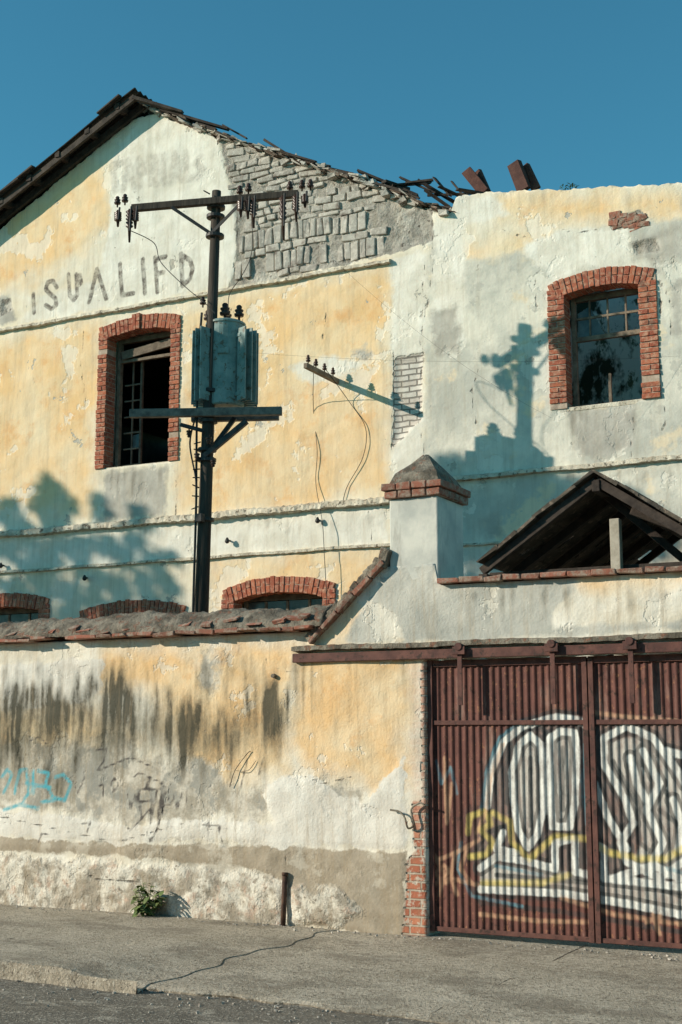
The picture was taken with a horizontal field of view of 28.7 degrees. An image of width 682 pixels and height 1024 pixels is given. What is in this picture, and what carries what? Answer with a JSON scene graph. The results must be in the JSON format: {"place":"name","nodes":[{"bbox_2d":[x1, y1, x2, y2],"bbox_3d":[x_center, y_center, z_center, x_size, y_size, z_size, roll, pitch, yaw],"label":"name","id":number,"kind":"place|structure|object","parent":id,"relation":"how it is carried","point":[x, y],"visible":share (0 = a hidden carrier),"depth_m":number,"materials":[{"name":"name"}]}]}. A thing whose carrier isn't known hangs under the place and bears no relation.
{"place":"outdoors","nodes":[
{"label":"outdoors","id":0,"kind":"place"},
{"bbox_2d":[3,331,322,614],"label":"window frames","id":1,"kind":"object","parent":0,"point":[155,442],"depth_m":28.54,"materials":[{"name":"paint"}]},
{"bbox_2d":[569,288,641,406],"bbox_3d":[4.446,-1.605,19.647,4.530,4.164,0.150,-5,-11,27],"label":"peeling inner partition","id":2,"kind":"object","parent":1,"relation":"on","point":[595,368],"depth_m":19.91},
{"bbox_2d":[0,904,336,993],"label":"sidewalk","id":3,"kind":"structure","parent":0,"point":[113,952],"depth_m":11.31,"materials":[{"name":"concrete"}]},
{"bbox_2d":[130,883,166,917],"bbox_3d":[-1.884,3.783,13.034,0.371,0.355,0.323,2,-10,-14],"label":"wild plant","id":4,"kind":"object","parent":3,"relation":"on","point":[144,906],"visible":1,"depth_m":12.98,"materials":[{"name":"green plant"}]},
{"bbox_2d":[0,979,438,1023],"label":"road","id":5,"kind":"structure","parent":0,"point":[63,1008],"depth_m":9.22,"materials":[{"name":"grey asphalt"}]},
{"bbox_2d":[0,905,679,1023],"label":"gravel debris","id":6,"kind":"object","parent":5,"relation":"on","point":[326,1010],"visible":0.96,"depth_m":9.86,"materials":[{"name":"grey gravel"}]},
{"bbox_2d":[0,0,681,206],"label":"sky","id":7,"kind":"structure","parent":0,"point":[584,93],"materials":[{"name":"blue"}]},
{"bbox_2d":[144,930,681,1023],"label":"driveway apron","id":8,"kind":"object","parent":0,"point":[476,979],"visible":0.58,"depth_m":9.96,"materials":[{"name":"concrete"}]},
{"label":"ground","id":9,"kind":"structure","parent":0,"visible":0},
{"bbox_2d":[114,179,313,612],"bbox_3d":[-1.702,0.113,17.648,2.802,9.130,0.878,-2,-10,10],"label":"utility pole","id":10,"kind":"object","parent":9,"relation":"on","point":[224,377],"visible":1,"depth_m":17.77,"materials":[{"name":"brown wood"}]},
{"bbox_2d":[262,208,669,411],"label":"service wires","id":11,"kind":"object","parent":10,"relation":"attached to","point":[442,350],"visible":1,"depth_m":17.55,"materials":[{"name":"black metal"}]},
{"bbox_2d":[0,114,681,658],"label":"facade wall","id":12,"kind":"structure","parent":9,"relation":"on","point":[468,280],"depth_m":20.01,"materials":[{"name":"paint"}]},
{"bbox_2d":[0,608,37,621],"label":"arched window","id":13,"kind":"structure","parent":12,"relation":"attached to","point":[14,611],"depth_m":22.37,"materials":[{"name":"brown wood"}]},
{"bbox_2d":[0,613,38,622],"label":"glass panes","id":14,"kind":"object","parent":13,"relation":"attached to","point":[16,618],"visible":0.11,"depth_m":22.38,"materials":[{"name":"glass"}]},
{"bbox_2d":[0,592,49,617],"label":"brick surround","id":15,"kind":"object","parent":12,"relation":"attached to","point":[41,607],"visible":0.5,"depth_m":21.93,"materials":[{"name":"brick"}]},
{"bbox_2d":[1,593,49,618],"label":"mortar","id":16,"kind":"object","parent":12,"relation":"attached to","point":[23,600],"visible":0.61,"depth_m":22.00,"materials":[{"name":"concrete"}]},
{"bbox_2d":[0,94,145,224],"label":"purlins and rake board","id":17,"kind":"object","parent":12,"relation":"attached to","point":[122,109],"visible":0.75,"depth_m":22.73,"materials":[{"name":"brown wood"}]},
{"bbox_2d":[0,88,151,229],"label":"corrugated roof sheet","id":18,"kind":"object","parent":17,"relation":"on","point":[98,118],"visible":0.01,"depth_m":22.77,"materials":[{"name":"brown metal"}]},
{"bbox_2d":[79,600,181,616],"bbox_3d":[-3.235,1.734,21.012,2.047,0.677,0.226,-5,-11,27],"label":"mortar","id":19,"kind":"object","parent":12,"relation":"attached to","point":[133,607],"visible":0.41,"depth_m":20.92,"materials":[{"name":"concrete"}]},
{"bbox_2d":[79,599,185,618],"bbox_3d":[-3.238,1.724,21.009,2.066,0.689,0.264,-5,-11,27],"label":"brick surround","id":20,"kind":"object","parent":12,"relation":"attached to","point":[125,606],"visible":0.42,"depth_m":20.94,"materials":[{"name":"red brick"}]},
{"bbox_2d":[104,461,168,468],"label":"sill","id":21,"kind":"structure","parent":12,"relation":"attached to","point":[133,465],"depth_m":21.36,"materials":[{"name":"paint"}]},
{"bbox_2d":[95,313,180,468],"bbox_3d":[-3.239,-1.976,21.611,1.638,2.510,0.292,-5,-11,27],"label":"brick surround","id":22,"kind":"object","parent":12,"relation":"attached to","point":[136,326],"visible":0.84,"depth_m":21.73,"materials":[{"name":"red brick"}]},
{"bbox_2d":[95,314,180,469],"bbox_3d":[-3.228,-1.952,21.623,1.615,2.472,0.226,-5,-11,27],"label":"mortar","id":23,"kind":"object","parent":12,"relation":"attached to","point":[113,354],"visible":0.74,"depth_m":21.79,"materials":[{"name":"brick"}]},
{"bbox_2d":[115,331,170,466],"bbox_3d":[-3.129,-1.807,21.791,1.251,2.242,0.219,-5,-11,27],"label":"arched window","id":24,"kind":"structure","parent":12,"relation":"attached to","point":[123,355],"depth_m":21.96,"materials":[{"name":"brown wood"}]},
{"bbox_2d":[132,434,138,447],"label":"glass panes","id":25,"kind":"object","parent":24,"relation":"attached to","point":[135,442],"visible":1,"depth_m":21.90,"materials":[{"name":"blue glass"}]},
{"bbox_2d":[0,517,319,580],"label":"wall hooks and insulators","id":26,"kind":"object","parent":12,"relation":"attached to","point":[227,541],"visible":1,"depth_m":20.24,"materials":[{"name":"metal"}]},
{"bbox_2d":[0,496,389,538],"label":"string course","id":27,"kind":"object","parent":12,"relation":"attached to","point":[244,512],"visible":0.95,"depth_m":20.57,"materials":[{"name":"paint"}]},
{"bbox_2d":[0,543,389,573],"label":"string course","id":28,"kind":"object","parent":12,"relation":"attached to","point":[211,557],"visible":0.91,"depth_m":20.50,"materials":[{"name":"paint"}]},
{"bbox_2d":[0,259,390,332],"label":"sign band ledge","id":29,"kind":"object","parent":12,"relation":"attached to","point":[220,291],"visible":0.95,"depth_m":21.19,"materials":[{"name":"paint"}]},
{"bbox_2d":[221,576,335,609],"bbox_3d":[-0.892,1.452,19.810,1.949,0.998,0.266,-5,-11,27],"label":"brick surround","id":30,"kind":"object","parent":12,"relation":"attached to","point":[228,596],"visible":0.59,"depth_m":19.78,"materials":[{"name":"red brick"}]},
{"bbox_2d":[222,576,335,608],"bbox_3d":[-0.886,1.461,19.813,1.926,0.986,0.226,-5,-11,27],"label":"mortar","id":31,"kind":"object","parent":12,"relation":"attached to","point":[275,584],"visible":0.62,"depth_m":19.79,"materials":[{"name":"concrete"}]},
{"bbox_2d":[244,593,321,609],"bbox_3d":[-0.792,1.604,19.972,1.502,0.756,0.080,-5,-11,27],"label":"arched window","id":32,"kind":"structure","parent":12,"relation":"attached to","point":[283,597],"depth_m":20.01,"materials":[{"name":"brown wood"}]},
{"bbox_2d":[248,599,322,609],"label":"glass panes","id":33,"kind":"object","parent":32,"relation":"attached to","point":[296,604],"visible":0.21,"depth_m":20.02,"materials":[{"name":"glass"}]},
{"bbox_2d":[138,102,451,216],"bbox_3d":[-0.796,-5.632,21.084,5.769,3.255,0.784,-5,-11,27],"label":"gable rubble","id":34,"kind":"object","parent":12,"relation":"on","point":[386,193],"visible":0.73,"depth_m":20.46,"materials":[{"name":"grey stone"}]},
{"bbox_2d":[146,106,454,212],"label":"broken roof tiles","id":35,"kind":"object","parent":12,"relation":"on","point":[432,206],"visible":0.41,"depth_m":20.76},
{"bbox_2d":[226,143,387,279],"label":"exposed masonry courses","id":36,"kind":"object","parent":12,"relation":"attached to","point":[263,239],"visible":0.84,"depth_m":20.57,"materials":[{"name":"grey brick"}]},
{"bbox_2d":[132,95,484,208],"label":"broken roof battens","id":37,"kind":"object","parent":12,"relation":"attached to","point":[431,191],"visible":0.8,"depth_m":20.03,"materials":[{"name":"brown wood"}]},
{"bbox_2d":[462,159,540,191],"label":"upright roof planks","id":38,"kind":"object","parent":37,"relation":"attached to","point":[523,177],"visible":0.79,"depth_m":19.51,"materials":[{"name":"brown wood"}]},
{"bbox_2d":[304,355,366,602],"bbox_3d":[-0.308,-0.081,19.277,1.087,4.200,0.837,7,-12,-35],"label":"wall bracket with insulators","id":39,"kind":"object","parent":12,"relation":"attached to","point":[313,369],"visible":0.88,"depth_m":19.43,"materials":[{"name":"black metal"}]},
{"bbox_2d":[463,541,501,545],"bbox_3d":[3.698,0.274,17.479,4.899,0.070,0.095,-5,-11,27],"label":"course","id":40,"kind":"object","parent":12,"relation":"attached to","point":[481,543],"visible":0.15,"depth_m":18.34,"materials":[{"name":"paint"}]},
{"bbox_2d":[452,454,681,481],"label":"string course","id":41,"kind":"object","parent":12,"relation":"attached to","point":[598,465],"visible":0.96,"depth_m":17.88,"materials":[{"name":"paint"}]},
{"bbox_2d":[560,183,578,189],"bbox_3d":[3.207,-4.577,18.774,0.284,0.050,0.226,-5,-11,27],"label":"grass tuft","id":42,"kind":"object","parent":12,"relation":"on","point":[570,187],"visible":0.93,"depth_m":18.75,"materials":[{"name":"green plant"}]},
{"bbox_2d":[547,265,660,404],"bbox_3d":[3.566,-2.366,18.084,1.524,1.893,0.266,-5,-11,27],"label":"brick surround","id":43,"kind":"object","parent":12,"relation":"attached to","point":[562,294],"visible":0.86,"depth_m":18.13,"materials":[{"name":"red brick"}]},
{"bbox_2d":[547,267,660,409],"bbox_3d":[3.571,-2.360,18.088,1.502,1.889,0.226,-5,-11,27],"label":"mortar","id":44,"kind":"object","parent":12,"relation":"attached to","point":[647,378],"visible":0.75,"depth_m":18.11,"materials":[{"name":"brick"}]},
{"bbox_2d":[567,399,642,410],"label":"sill","id":45,"kind":"structure","parent":12,"relation":"attached to","point":[610,404],"depth_m":17.85,"materials":[{"name":"paint"}]},
{"bbox_2d":[571,288,639,406],"bbox_3d":[3.665,-2.212,18.246,1.018,1.649,0.080,-5,-11,27],"label":"arched window","id":46,"kind":"structure","parent":12,"relation":"attached to","point":[600,296],"depth_m":18.35,"materials":[{"name":"brown wood"}]},
{"bbox_2d":[578,308,603,336],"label":"glass panes","id":47,"kind":"object","parent":46,"relation":"attached to","point":[583,328],"visible":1,"depth_m":18.45,"materials":[{"name":"glass"}]},
{"bbox_2d":[608,210,649,231],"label":"exposed bricks","id":48,"kind":"object","parent":12,"relation":"attached to","point":[633,220],"visible":1,"depth_m":18.06,"materials":[{"name":"brick"}]},
{"bbox_2d":[0,564,681,936],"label":"wall","id":49,"kind":"structure","parent":9,"relation":"on","point":[120,760],"depth_m":12.84,"materials":[{"name":"paint"}]},
{"bbox_2d":[0,625,314,643],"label":"coping tiles","id":50,"kind":"object","parent":49,"relation":"on","point":[182,633],"visible":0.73,"depth_m":13.44,"materials":[{"name":"ceramic"}]},
{"bbox_2d":[0,604,332,639],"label":"mossy mortar coping","id":51,"kind":"object","parent":50,"relation":"on","point":[158,622],"visible":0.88,"depth_m":13.62,"materials":[{"name":"concrete"}]},
{"bbox_2d":[5,613,310,636],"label":"coping tile shards","id":52,"kind":"object","parent":51,"relation":"attached to","point":[274,621],"visible":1,"depth_m":13.20,"materials":[{"name":"ceramic"}]},
{"bbox_2d":[229,751,255,786],"bbox_3d":[-0.951,2.485,12.907,0.298,0.348,0.008,-5,-11,27],"label":"dry twig","id":53,"kind":"object","parent":49,"relation":"attached to","point":[238,765],"visible":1,"depth_m":12.93,"materials":[{"name":"brown wood"}]},
{"bbox_2d":[281,872,287,925],"bbox_3d":[-0.529,3.625,12.474,0.064,0.496,0.063,-5,-11,27],"label":"drain pipe","id":54,"kind":"object","parent":49,"relation":"attached to","point":[284,898],"visible":0.98,"depth_m":12.46,"materials":[{"name":"black metal"}]},
{"bbox_2d":[305,546,391,640],"bbox_3d":[0.145,0.804,12.779,0.948,0.867,0.408,-5,-11,27],"label":"sloping coping mortar","id":55,"kind":"object","parent":49,"relation":"on","point":[385,553],"visible":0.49,"depth_m":12.58,"materials":[{"name":"grey concrete"}]},
{"bbox_2d":[308,560,384,643],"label":"sloping coping tiles","id":56,"kind":"object","parent":55,"relation":"on","point":[347,601],"visible":0.41,"depth_m":12.59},
{"bbox_2d":[390,802,424,828],"bbox_3d":[0.598,2.733,12.022,0.341,0.243,0.018,-5,-11,27],"label":"rusty hook","id":57,"kind":"object","parent":49,"relation":"attached to","point":[403,815],"visible":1,"depth_m":12.00,"materials":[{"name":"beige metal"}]},
{"bbox_2d":[390,496,463,600],"bbox_3d":[0.820,0.397,12.693,0.494,0.987,0.624,-5,-11,27],"label":"pillar shaft","id":58,"kind":"object","parent":49,"relation":"on","point":[427,530],"visible":0.76,"depth_m":12.47,"materials":[{"name":"white paint"}]},
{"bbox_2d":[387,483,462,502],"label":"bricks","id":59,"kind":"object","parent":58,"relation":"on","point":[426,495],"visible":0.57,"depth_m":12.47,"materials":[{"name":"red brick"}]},
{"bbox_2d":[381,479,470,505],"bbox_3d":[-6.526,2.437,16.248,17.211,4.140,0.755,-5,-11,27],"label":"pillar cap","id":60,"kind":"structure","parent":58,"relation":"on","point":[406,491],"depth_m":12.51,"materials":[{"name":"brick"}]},
{"bbox_2d":[389,454,460,486],"bbox_3d":[0.825,-0.390,12.828,0.511,0.330,0.633,-5,-11,27],"label":"pillar cap","id":61,"kind":"object","parent":60,"relation":"on","point":[425,467],"visible":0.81,"depth_m":12.64,"materials":[{"name":"grey concrete"}]},
{"bbox_2d":[291,632,681,651],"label":"wall ledge over rail","id":62,"kind":"object","parent":49,"relation":"attached to","point":[510,641],"visible":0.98,"depth_m":11.87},
{"bbox_2d":[292,637,681,948],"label":"sliding gate","id":63,"kind":"structure","parent":49,"relation":"attached to","point":[555,798],"depth_m":11.52,"materials":[{"name":"metal"}]},
{"bbox_2d":[437,566,681,584],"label":"parapet coping tiles","id":64,"kind":"object","parent":49,"relation":"on","point":[550,575],"visible":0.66,"depth_m":11.68,"materials":[{"name":"ceramic"}]},
{"bbox_2d":[476,469,681,655],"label":"shed","id":65,"kind":"structure","parent":9,"relation":"on","point":[592,519],"depth_m":14.17,"materials":[{"name":"brown wood"}]}
]}

